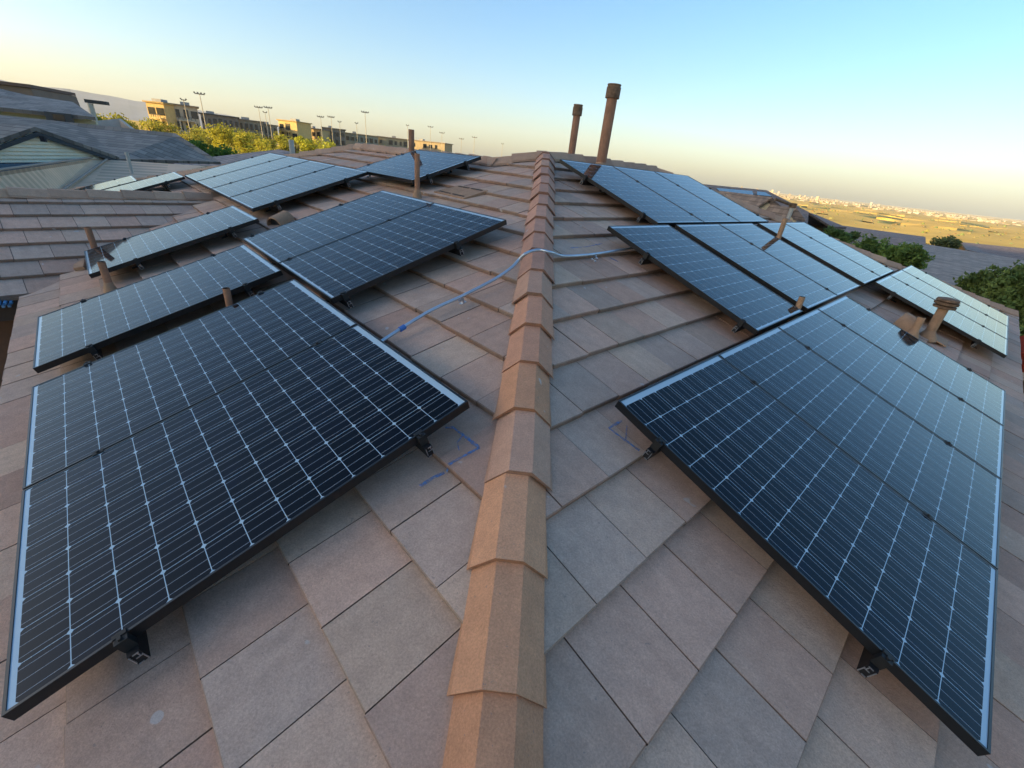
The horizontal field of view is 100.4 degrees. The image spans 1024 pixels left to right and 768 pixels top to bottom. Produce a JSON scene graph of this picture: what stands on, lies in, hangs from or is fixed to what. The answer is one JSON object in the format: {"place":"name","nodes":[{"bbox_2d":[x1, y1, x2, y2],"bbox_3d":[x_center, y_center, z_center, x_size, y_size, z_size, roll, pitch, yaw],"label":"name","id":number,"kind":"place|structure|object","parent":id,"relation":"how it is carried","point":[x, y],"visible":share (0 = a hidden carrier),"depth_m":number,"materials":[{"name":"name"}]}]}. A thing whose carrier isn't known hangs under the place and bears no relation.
{"place":"outdoors","nodes":[
{"label":"outdoors","id":0,"kind":"place"},
{"bbox_2d":[0,80,278,135],"bbox_3d":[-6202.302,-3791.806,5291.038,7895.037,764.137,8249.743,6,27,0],"label":"mountain range","id":1,"kind":"structure","parent":0,"point":[133,110],"depth_m":5772.80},
{"bbox_2d":[0,0,1023,219],"label":"sky","id":2,"kind":"structure","parent":0,"point":[919,104],"materials":[{"name":"blue"}]},
{"bbox_2d":[102,117,1023,247],"bbox_3d":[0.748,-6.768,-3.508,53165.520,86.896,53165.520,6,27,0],"label":"ground","id":3,"kind":"structure","parent":0,"point":[912,227],"depth_m":734.34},
{"bbox_2d":[0,81,83,119],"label":"brown house","id":4,"kind":"structure","parent":3,"relation":"on","point":[33,90],"depth_m":27.14,"materials":[{"name":"tile"}]},
{"bbox_2d":[84,99,109,120],"bbox_3d":[-39.250,-24.919,41.022,1.690,3.911,0.891,-4,29,-19],"label":"roof cowl","id":5,"kind":"object","parent":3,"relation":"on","point":[91,108],"visible":0.57,"depth_m":40.00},
{"bbox_2d":[96,112,128,123],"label":"olive tree","id":6,"kind":"object","parent":3,"relation":"on","point":[117,116],"visible":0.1,"depth_m":62.82,"materials":[{"name":"green plant"}]},
{"bbox_2d":[97,119,133,128],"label":"retaining wall","id":7,"kind":"structure","parent":3,"relation":"on","point":[120,123],"depth_m":33.19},
{"bbox_2d":[139,116,166,131],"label":"olive tree","id":8,"kind":"object","parent":3,"relation":"on","point":[148,126],"visible":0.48,"depth_m":89.56,"materials":[{"name":"green plant"}]},
{"bbox_2d":[142,98,178,130],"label":"hilltop building","id":9,"kind":"structure","parent":3,"relation":"on","point":[160,110],"depth_m":127.28,"materials":[{"name":"beige concrete"}]},
{"bbox_2d":[150,120,180,136],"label":"olive tree","id":10,"kind":"object","parent":3,"relation":"on","point":[169,127],"visible":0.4,"depth_m":98.86,"materials":[{"name":"green plant"}]},
{"bbox_2d":[164,102,201,133],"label":"hilltop building","id":11,"kind":"structure","parent":3,"relation":"on","point":[192,115],"depth_m":131.71,"materials":[{"name":"beige concrete"}]},
{"bbox_2d":[173,124,202,139],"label":"olive tree","id":12,"kind":"object","parent":3,"relation":"on","point":[182,135],"visible":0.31,"depth_m":86.08,"materials":[{"name":"green plant"}]},
{"bbox_2d":[186,132,210,147],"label":"olive tree","id":13,"kind":"object","parent":3,"relation":"on","point":[199,138],"visible":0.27,"depth_m":69.13,"materials":[{"name":"green plant"}]},
{"bbox_2d":[188,139,237,156],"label":"broad tree","id":14,"kind":"object","parent":3,"relation":"on","point":[212,150],"visible":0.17,"depth_m":46.05,"materials":[{"name":"green plant"}]},
{"bbox_2d":[198,111,239,132],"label":"hilltop building","id":15,"kind":"structure","parent":3,"relation":"on","point":[211,118],"depth_m":157.92,"materials":[{"name":"beige concrete"}]},
{"bbox_2d":[205,122,243,153],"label":"yellow tree","id":16,"kind":"object","parent":3,"relation":"on","point":[224,136],"visible":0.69,"depth_m":82.53,"materials":[{"name":"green plant"}]},
{"bbox_2d":[170,149,289,165],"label":"pink roofed house","id":17,"kind":"structure","parent":3,"relation":"on","point":[226,159],"depth_m":29.49,"materials":[{"name":"tile"}]},
{"bbox_2d":[232,131,258,153],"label":"yellow tree","id":18,"kind":"object","parent":3,"relation":"on","point":[243,140],"visible":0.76,"depth_m":79.80,"materials":[{"name":"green plant"}]},
{"bbox_2d":[238,117,264,139],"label":"hilltop building","id":19,"kind":"structure","parent":3,"relation":"on","point":[246,124],"depth_m":170.76,"materials":[{"name":"beige concrete"}]},
{"bbox_2d":[249,138,274,151],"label":"yellow tree","id":20,"kind":"object","parent":3,"relation":"on","point":[264,143],"visible":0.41,"depth_m":73.53,"materials":[{"name":"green plant"}]},
{"bbox_2d":[263,121,277,141],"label":"hilltop building","id":21,"kind":"structure","parent":3,"relation":"on","point":[273,128],"depth_m":179.40,"materials":[{"name":"beige concrete"}]},
{"bbox_2d":[273,131,287,149],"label":"yellow tree","id":22,"kind":"object","parent":3,"relation":"on","point":[277,137],"visible":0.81,"depth_m":101.32,"materials":[{"name":"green plant"}]},
{"bbox_2d":[276,118,311,144],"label":"hilltop building","id":23,"kind":"structure","parent":3,"relation":"on","point":[293,128],"depth_m":184.31,"materials":[{"name":"beige concrete"}]},
{"bbox_2d":[294,136,319,150],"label":"yellow tree","id":24,"kind":"object","parent":3,"relation":"on","point":[307,145],"visible":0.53,"depth_m":87.68,"materials":[{"name":"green plant"}]},
{"bbox_2d":[311,126,330,145],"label":"hilltop building","id":25,"kind":"structure","parent":3,"relation":"on","point":[317,132],"depth_m":196.59,"materials":[{"name":"beige concrete"}]},
{"bbox_2d":[313,136,335,148],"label":"yellow tree","id":26,"kind":"object","parent":3,"relation":"on","point":[322,146],"visible":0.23,"depth_m":85.45,"materials":[{"name":"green plant"}]},
{"bbox_2d":[322,126,345,146],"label":"hilltop building","id":27,"kind":"structure","parent":3,"relation":"on","point":[337,140],"depth_m":203.78,"materials":[{"name":"beige concrete"}]},
{"bbox_2d":[345,131,378,145],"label":"hilltop building","id":28,"kind":"structure","parent":3,"relation":"on","point":[351,138],"depth_m":215.33,"materials":[{"name":"beige concrete"}]},
{"bbox_2d":[378,136,408,147],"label":"hilltop building","id":29,"kind":"structure","parent":3,"relation":"on","point":[393,141],"depth_m":228.24,"materials":[{"name":"beige concrete"}]},
{"bbox_2d":[414,139,452,152],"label":"hilltop building","id":30,"kind":"structure","parent":3,"relation":"on","point":[425,145],"depth_m":240.71,"materials":[{"name":"beige concrete"}]},
{"bbox_2d":[703,184,856,243],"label":"brown roofed house","id":31,"kind":"structure","parent":3,"relation":"on","point":[771,204],"depth_m":32.18,"materials":[{"name":"tile"}]},
{"bbox_2d":[808,213,846,231],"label":"pink brown house","id":32,"kind":"structure","parent":3,"relation":"on","point":[816,224],"depth_m":39.02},
{"bbox_2d":[823,225,852,243],"bbox_3d":[17.298,-5.212,24.462,1.071,7.370,1.490,-16,35,-36],"label":"feathery tree","id":33,"kind":"object","parent":3,"relation":"on","point":[840,234],"visible":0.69,"depth_m":22.78,"materials":[{"name":"green plant"}]},
{"bbox_2d":[852,233,892,254],"bbox_3d":[14.849,-2.911,19.373,2.376,7.494,1.798,-6,30,-22],"label":"feathery tree","id":34,"kind":"object","parent":3,"relation":"on","point":[872,245],"visible":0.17,"depth_m":17.68,"materials":[{"name":"green plant"}]},
{"bbox_2d":[741,186,1023,225],"bbox_3d":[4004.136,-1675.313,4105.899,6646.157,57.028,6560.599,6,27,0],"label":"distant city","id":35,"kind":"object","parent":3,"relation":"on","point":[953,216],"visible":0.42,"depth_m":3103.98},
{"bbox_2d":[845,226,925,245],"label":"tan roof house","id":36,"kind":"structure","parent":3,"relation":"on","point":[896,239],"depth_m":51.24,"materials":[{"name":"tile"}]},
{"bbox_2d":[787,200,1023,246],"bbox_3d":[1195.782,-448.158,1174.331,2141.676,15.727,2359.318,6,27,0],"label":"desert scrub","id":37,"kind":"object","parent":3,"relation":"on","point":[928,230],"visible":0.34,"depth_m":649.84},
{"bbox_2d":[926,235,962,248],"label":"tree","id":38,"kind":"object","parent":3,"relation":"on","point":[950,242],"visible":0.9,"depth_m":44.62,"materials":[{"name":"green plant"}]},
{"bbox_2d":[897,241,1023,394],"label":"grey tile house","id":39,"kind":"structure","parent":3,"relation":"on","point":[946,265],"depth_m":32.12,"materials":[{"name":"tile"}]},
{"bbox_2d":[959,242,1023,259],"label":"ridge line house","id":40,"kind":"structure","parent":3,"relation":"on","point":[1011,252],"depth_m":54.96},
{"label":"yard","id":41,"kind":"structure","parent":0,"visible":0},
{"bbox_2d":[0,156,205,188],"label":"tan roofed house","id":42,"kind":"structure","parent":41,"relation":"on","point":[75,173],"depth_m":12.16,"materials":[{"name":"tile"}]},
{"bbox_2d":[0,89,220,171],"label":"grey roofed house","id":43,"kind":"structure","parent":41,"relation":"on","point":[57,132],"depth_m":16.65,"materials":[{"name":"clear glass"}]},
{"bbox_2d":[44,111,74,122],"bbox_3d":[-20.006,-11.620,18.932,0.900,0.700,0.135,-6,30,-23],"label":"window","id":44,"kind":"structure","parent":43,"relation":"in","point":[54,116],"depth_m":18.80,"materials":[{"name":"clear glass"}]},
{"bbox_2d":[0,143,1023,767],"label":"tiled house","id":45,"kind":"structure","parent":41,"relation":"on","point":[536,561],"depth_m":1.56,"materials":[{"name":"concrete"}]},
{"bbox_2d":[73,259,85,270],"bbox_3d":[-4.863,-1.341,4.806,0.108,0.068,0.406,-17,35,-37],"label":"flashing sheet","id":46,"kind":"object","parent":45,"relation":"on","point":[79,265],"visible":0.86,"depth_m":4.73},
{"bbox_2d":[84,227,97,248],"bbox_3d":[-4.721,-1.526,4.832,0.120,0.477,0.118,6,27,0],"label":"vent pipe","id":47,"kind":"object","parent":45,"relation":"on","point":[90,237],"visible":0.39,"depth_m":4.76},
{"bbox_2d":[80,299,102,359],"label":"mounting rail","id":48,"kind":"object","parent":45,"relation":"on","point":[94,352],"visible":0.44,"depth_m":2.82,"materials":[{"name":"metal"}]},
{"bbox_2d":[33,244,282,372],"bbox_3d":[-2.778,-0.701,3.385,1.590,0.042,1.078,-35,45,-27],"label":"solar panel","id":49,"kind":"object","parent":48,"relation":"attached to","point":[67,334],"visible":1,"depth_m":3.26,"materials":[{"name":"blue glass"}]},
{"bbox_2d":[97,261,116,292],"bbox_3d":[-3.769,-0.943,3.985,0.120,0.392,0.118,6,27,0],"label":"vent pipe","id":50,"kind":"object","parent":45,"relation":"on","point":[108,285],"visible":0.73,"depth_m":3.95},
{"bbox_2d":[83,361,150,663],"bbox_3d":[-1.882,0.378,1.976,0.083,0.180,2.265,-18,36,-39],"label":"mounting rail","id":51,"kind":"object","parent":45,"relation":"attached to","point":[135,649],"visible":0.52,"depth_m":1.27,"materials":[{"name":"metal"}]},
{"bbox_2d":[22,279,356,489],"bbox_3d":[-1.859,-0.157,2.528,1.590,0.040,1.078,-35,45,-27],"label":"solar panel","id":52,"kind":"object","parent":51,"relation":"on","point":[79,414],"visible":0.78,"depth_m":2.41,"materials":[{"name":"black glass"}]},
{"bbox_2d":[1,324,469,720],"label":"solar panel","id":53,"kind":"object","parent":51,"relation":"on","point":[137,534],"visible":1,"depth_m":1.66,"materials":[{"name":"black glass"}]},
{"bbox_2d":[123,237,143,269],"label":"mounting rail","id":54,"kind":"object","parent":45,"relation":"attached to","point":[138,263],"visible":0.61,"depth_m":4.20,"materials":[{"name":"metal"}]},
{"bbox_2d":[84,205,258,277],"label":"solar panel","id":55,"kind":"object","parent":54,"relation":"on","point":[120,254],"visible":1,"depth_m":4.62,"materials":[{"name":"blue glass"}]},
{"bbox_2d":[156,175,169,189],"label":"mounting rail","id":56,"kind":"object","parent":45,"relation":"on","point":[167,184],"visible":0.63,"depth_m":7.63,"materials":[{"name":"metal"}]},
{"bbox_2d":[104,172,184,190],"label":"solar panel","id":57,"kind":"object","parent":56,"relation":"on","point":[151,182],"visible":0.55,"depth_m":7.78,"materials":[{"name":"blue glass"}]},
{"bbox_2d":[222,287,232,306],"bbox_3d":[-2.077,-0.535,3.156,0.096,0.351,0.094,6,27,0],"label":"vent pipe","id":58,"kind":"object","parent":45,"relation":"on","point":[227,296],"visible":0.32,"depth_m":3.09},
{"bbox_2d":[200,170,280,211],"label":"mounting rail","id":59,"kind":"object","parent":45,"relation":"attached to","point":[277,206],"visible":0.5,"depth_m":5.30,"materials":[{"name":"metal"}]},
{"bbox_2d":[184,153,286,183],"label":"solar panel","id":60,"kind":"object","parent":59,"relation":"on","point":[195,177],"visible":0.83,"depth_m":7.86,"materials":[{"name":"blue glass"}]},
{"bbox_2d":[229,165,368,211],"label":"solar panel","id":61,"kind":"object","parent":59,"relation":"on","point":[281,192],"visible":1,"depth_m":5.74,"materials":[{"name":"blue glass"}]},
{"bbox_2d":[266,211,294,225],"bbox_3d":[-2.733,-1.942,5.029,0.218,0.177,0.245,14,28,15],"label":"half round vent","id":62,"kind":"object","parent":45,"relation":"on","point":[282,218],"visible":0.98,"depth_m":4.99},
{"bbox_2d":[251,157,350,189],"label":"mounting rail","id":63,"kind":"object","parent":45,"relation":"attached to","point":[346,183],"visible":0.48,"depth_m":5.74,"materials":[{"name":"metal"}]},
{"bbox_2d":[197,156,308,190],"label":"solar panel","id":64,"kind":"object","parent":63,"relation":"on","point":[240,174],"visible":0.86,"depth_m":7.17,"materials":[{"name":"blue glass"}]},
{"bbox_2d":[211,160,335,199],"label":"solar panel","id":65,"kind":"object","parent":63,"relation":"on","point":[228,190],"visible":0.86,"depth_m":6.48,"materials":[{"name":"blue glass"}]},
{"bbox_2d":[249,234,353,308],"bbox_3d":[-1.874,-0.981,3.616,0.083,0.180,2.265,-18,36,-39],"label":"mounting rail","id":66,"kind":"object","parent":45,"relation":"attached to","point":[346,301],"visible":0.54,"depth_m":2.91,"materials":[{"name":"metal"}]},
{"bbox_2d":[257,291,434,457],"bbox_3d":[-1.107,-0.161,2.458,0.083,0.180,2.265,-18,36,-39],"label":"mounting rail","id":67,"kind":"object","parent":45,"relation":"attached to","point":[424,445],"visible":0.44,"depth_m":1.75,"materials":[{"name":"metal"}]},
{"bbox_2d":[339,203,463,255],"bbox_3d":[-1.165,-1.474,4.058,0.083,0.180,2.265,-18,36,-39],"label":"mounting rail","id":68,"kind":"object","parent":45,"relation":"attached to","point":[458,250],"visible":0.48,"depth_m":3.36,"materials":[{"name":"metal"}]},
{"bbox_2d":[243,190,433,266],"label":"solar panel","id":69,"kind":"object","parent":68,"relation":"attached to","point":[281,243],"visible":0.81,"depth_m":4.18,"materials":[{"name":"blue glass"}]},
{"bbox_2d":[279,203,506,303],"bbox_3d":[-0.987,-1.175,3.570,1.590,0.042,1.078,-35,45,-27],"label":"solar panel","id":70,"kind":"object","parent":68,"relation":"on","point":[353,264],"visible":1,"depth_m":3.46,"materials":[{"name":"blue glass"}]},
{"bbox_2d":[408,129,413,151],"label":"vent pipe","id":71,"kind":"object","parent":45,"relation":"on","point":[411,138],"visible":0.39,"depth_m":6.62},
{"bbox_2d":[413,153,421,198],"bbox_3d":[-1.108,-2.370,4.992,0.120,0.578,0.118,6,27,0],"label":"vent pipe","id":72,"kind":"object","parent":45,"relation":"on","point":[417,193],"visible":0.8,"depth_m":4.95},
{"bbox_2d":[402,153,469,173],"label":"mounting rail","id":73,"kind":"object","parent":45,"relation":"attached to","point":[466,167],"visible":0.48,"depth_m":5.53,"materials":[{"name":"metal"}]},
{"bbox_2d":[355,150,480,182],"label":"solar panel","id":74,"kind":"object","parent":73,"relation":"on","point":[401,167],"visible":0.9,"depth_m":5.73,"materials":[{"name":"blue glass"}]},
{"bbox_2d":[434,185,487,198],"bbox_3d":[-0.605,-2.246,5.000,0.306,0.124,0.666,-17,35,-38],"label":"flat roof vent","id":75,"kind":"object","parent":45,"relation":"on","point":[461,192],"visible":0.96,"depth_m":4.93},
{"bbox_2d":[381,247,632,341],"bbox_3d":[0.281,-0.794,3.288,2.815,0.495,0.152,-19,36,-39],"label":"conduit","id":76,"kind":"object","parent":45,"relation":"on","point":[401,328],"visible":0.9,"depth_m":2.91,"materials":[{"name":"metal"}]},
{"bbox_2d":[568,104,582,153],"bbox_3d":[1.000,-3.927,7.079,0.156,1.192,0.155,6,27,0],"label":"vent pipe","id":77,"kind":"object","parent":45,"relation":"on","point":[577,111],"visible":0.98,"depth_m":6.91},
{"bbox_2d":[595,83,620,164],"bbox_3d":[1.326,-3.532,6.012,0.288,1.142,0.284,6,27,0],"label":"vent pipe","id":78,"kind":"object","parent":45,"relation":"on","point":[613,91],"visible":0.82,"depth_m":5.90,"materials":[{"name":"metal"}]},
{"bbox_2d":[580,175,711,192],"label":"mounting rail","id":79,"kind":"object","parent":45,"relation":"attached to","point":[583,181],"visible":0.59,"depth_m":5.06,"materials":[{"name":"metal"}]},
{"bbox_2d":[559,159,703,225],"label":"solar panel","id":80,"kind":"object","parent":79,"relation":"attached to","point":[634,195],"visible":0.86,"depth_m":5.12,"materials":[{"name":"blue glass"}]},
{"bbox_2d":[613,166,739,223],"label":"solar panel","id":81,"kind":"object","parent":79,"relation":"on","point":[689,202],"visible":0.74,"depth_m":5.85,"materials":[{"name":"blue glass"}]},
{"bbox_2d":[654,171,768,223],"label":"solar panel","id":82,"kind":"object","parent":79,"relation":"on","point":[740,213],"visible":0.78,"depth_m":6.54,"materials":[{"name":"blue glass"}]},
{"bbox_2d":[638,235,830,264],"bbox_3d":[3.313,-1.772,5.558,5.921,0.180,0.082,-18,36,-39],"label":"mounting rail","id":83,"kind":"object","parent":45,"relation":"attached to","point":[644,260],"visible":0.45,"depth_m":3.71,"materials":[{"name":"metal"}]},
{"bbox_2d":[607,225,802,334],"bbox_3d":[1.754,-1.040,3.899,1.078,0.042,1.590,-18,55,-39],"label":"solar panel","id":84,"kind":"object","parent":83,"relation":"attached to","point":[728,289],"visible":1,"depth_m":3.79,"materials":[{"name":"blue glass"}]},
{"bbox_2d":[674,224,837,311],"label":"solar panel","id":85,"kind":"object","parent":83,"relation":"attached to","point":[777,276],"visible":1,"depth_m":4.58,"materials":[{"name":"blue glass"}]},
{"bbox_2d":[720,223,859,297],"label":"solar panel","id":86,"kind":"object","parent":83,"relation":"on","point":[830,279],"visible":0.79,"depth_m":5.31,"materials":[{"name":"blue glass"}]},
{"bbox_2d":[757,223,880,285],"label":"solar panel","id":87,"kind":"object","parent":83,"relation":"attached to","point":[857,273],"visible":0.81,"depth_m":6.08,"materials":[{"name":"blue glass"}]},
{"bbox_2d":[786,222,893,278],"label":"solar panel","id":88,"kind":"object","parent":83,"relation":"attached to","point":[858,257],"visible":0.71,"depth_m":6.84,"materials":[{"name":"blue glass"}]},
{"bbox_2d":[642,308,870,459],"bbox_3d":[2.255,-0.211,3.302,4.445,0.180,0.082,-18,36,-39],"label":"mounting rail","id":89,"kind":"object","parent":45,"relation":"attached to","point":[656,445],"visible":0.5,"depth_m":1.90,"materials":[{"name":"metal"}]},
{"bbox_2d":[615,355,997,755],"bbox_3d":[1.373,0.486,2.010,1.078,0.042,1.590,-18,55,-39],"label":"solar panel","id":90,"kind":"object","parent":89,"relation":"on","point":[871,563],"visible":1,"depth_m":1.84,"materials":[{"name":"black glass"}]},
{"bbox_2d":[779,309,1003,478],"bbox_3d":[2.981,-0.047,3.381,1.078,0.041,1.590,-18,55,-39],"label":"solar panel","id":91,"kind":"object","parent":89,"relation":"on","point":[969,431],"visible":0.78,"depth_m":3.29,"materials":[{"name":"blue glass"}]},
{"bbox_2d":[774,198,796,218],"bbox_3d":[4.900,-2.776,8.026,0.487,1.310,0.107,1,28,-11],"label":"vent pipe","id":92,"kind":"object","parent":45,"relation":"on","point":[792,206],"visible":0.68,"depth_m":7.77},
{"bbox_2d":[731,265,887,334],"bbox_3d":[3.900,-1.128,5.120,5.921,0.180,0.082,-18,36,-39],"label":"mounting rail","id":93,"kind":"object","parent":45,"relation":"attached to","point":[738,326],"visible":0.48,"depth_m":3.26,"materials":[{"name":"metal"}]},
{"bbox_2d":[893,312,916,331],"bbox_3d":[4.735,-0.733,5.090,0.342,0.216,0.222,-14,34,-35],"label":"half round vent","id":94,"kind":"object","parent":45,"relation":"on","point":[906,321],"visible":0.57,"depth_m":5.02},
{"bbox_2d":[857,368,971,677],"bbox_3d":[2.863,0.456,2.849,4.445,0.180,0.082,-18,36,-39],"label":"mounting rail","id":95,"kind":"object","parent":45,"relation":"attached to","point":[869,664],"visible":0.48,"depth_m":1.45,"materials":[{"name":"metal"}]},
{"bbox_2d":[718,327,1001,569],"bbox_3d":[2.177,0.219,2.695,1.078,0.041,1.590,-18,55,-39],"label":"solar panel","id":96,"kind":"object","parent":95,"relation":"on","point":[953,491],"visible":0.78,"depth_m":2.58,"materials":[{"name":"blue glass"}]},
{"bbox_2d":[818,296,1005,425],"bbox_3d":[3.786,-0.314,4.066,1.078,0.041,1.590,-18,55,-39],"label":"solar panel","id":97,"kind":"object","parent":95,"relation":"on","point":[973,389],"visible":0.78,"depth_m":4.00,"materials":[{"name":"blue glass"}]},
{"bbox_2d":[907,316,925,338],"bbox_3d":[4.639,-0.604,4.927,0.144,0.348,0.142,6,27,0],"label":"vent pipe","id":98,"kind":"object","parent":45,"relation":"on","point":[916,327],"visible":0.73,"depth_m":4.88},
{"bbox_2d":[919,297,960,346],"bbox_3d":[5.112,-0.733,5.087,0.434,0.603,0.314,-18,36,-39],"label":"capped vent","id":99,"kind":"object","parent":45,"relation":"on","point":[944,305],"visible":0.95,"depth_m":5.00,"materials":[{"name":"metal"}]},
{"bbox_2d":[970,305,989,348],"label":"mounting rail","id":100,"kind":"object","parent":45,"relation":"attached to","point":[974,344],"visible":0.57,"depth_m":5.22,"materials":[{"name":"metal"}]},
{"bbox_2d":[873,275,1007,357],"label":"solar panel","id":101,"kind":"object","parent":100,"relation":"on","point":[974,331],"visible":0.83,"depth_m":5.65,"materials":[{"name":"blue glass"}]},
{"bbox_2d":[891,270,1007,338],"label":"solar panel","id":102,"kind":"object","parent":100,"relation":"on","point":[979,317],"visible":0.71,"depth_m":6.43,"materials":[{"name":"blue glass"}]},
{"bbox_2d":[902,265,1008,325],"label":"solar panel","id":103,"kind":"object","parent":100,"relation":"on","point":[982,307],"visible":0.78,"depth_m":7.11,"materials":[{"name":"blue glass"}]},
{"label":"rail","id":104,"kind":"object","parent":45,"relation":"attached to","visible":0},
{"bbox_2d":[74,175,136,189],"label":"solar panel","id":105,"kind":"object","parent":104,"relation":"on","point":[114,183],"visible":0.4,"depth_m":8.35,"materials":[{"name":"white glass"}]},
{"bbox_2d":[877,241,935,269],"bbox_3d":[14.967,-2.180,18.042,1.523,7.442,1.929,6,27,0],"label":"feathery tree","id":106,"kind":"object","parent":41,"relation":"on","point":[907,255],"visible":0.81,"depth_m":16.23,"materials":[{"name":"green plant"}]},
{"bbox_2d":[953,268,1001,293],"bbox_3d":[16.671,-0.990,16.634,2.238,6.964,2.086,6,27,0],"label":"wispy tree","id":107,"kind":"object","parent":41,"relation":"on","point":[974,281],"visible":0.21,"depth_m":15.20,"materials":[{"name":"green plant"}]},
{"bbox_2d":[973,260,1023,335],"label":"wispy tree","id":108,"kind":"object","parent":41,"relation":"on","point":[1006,289],"visible":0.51,"depth_m":13.74,"materials":[{"name":"green plant"}]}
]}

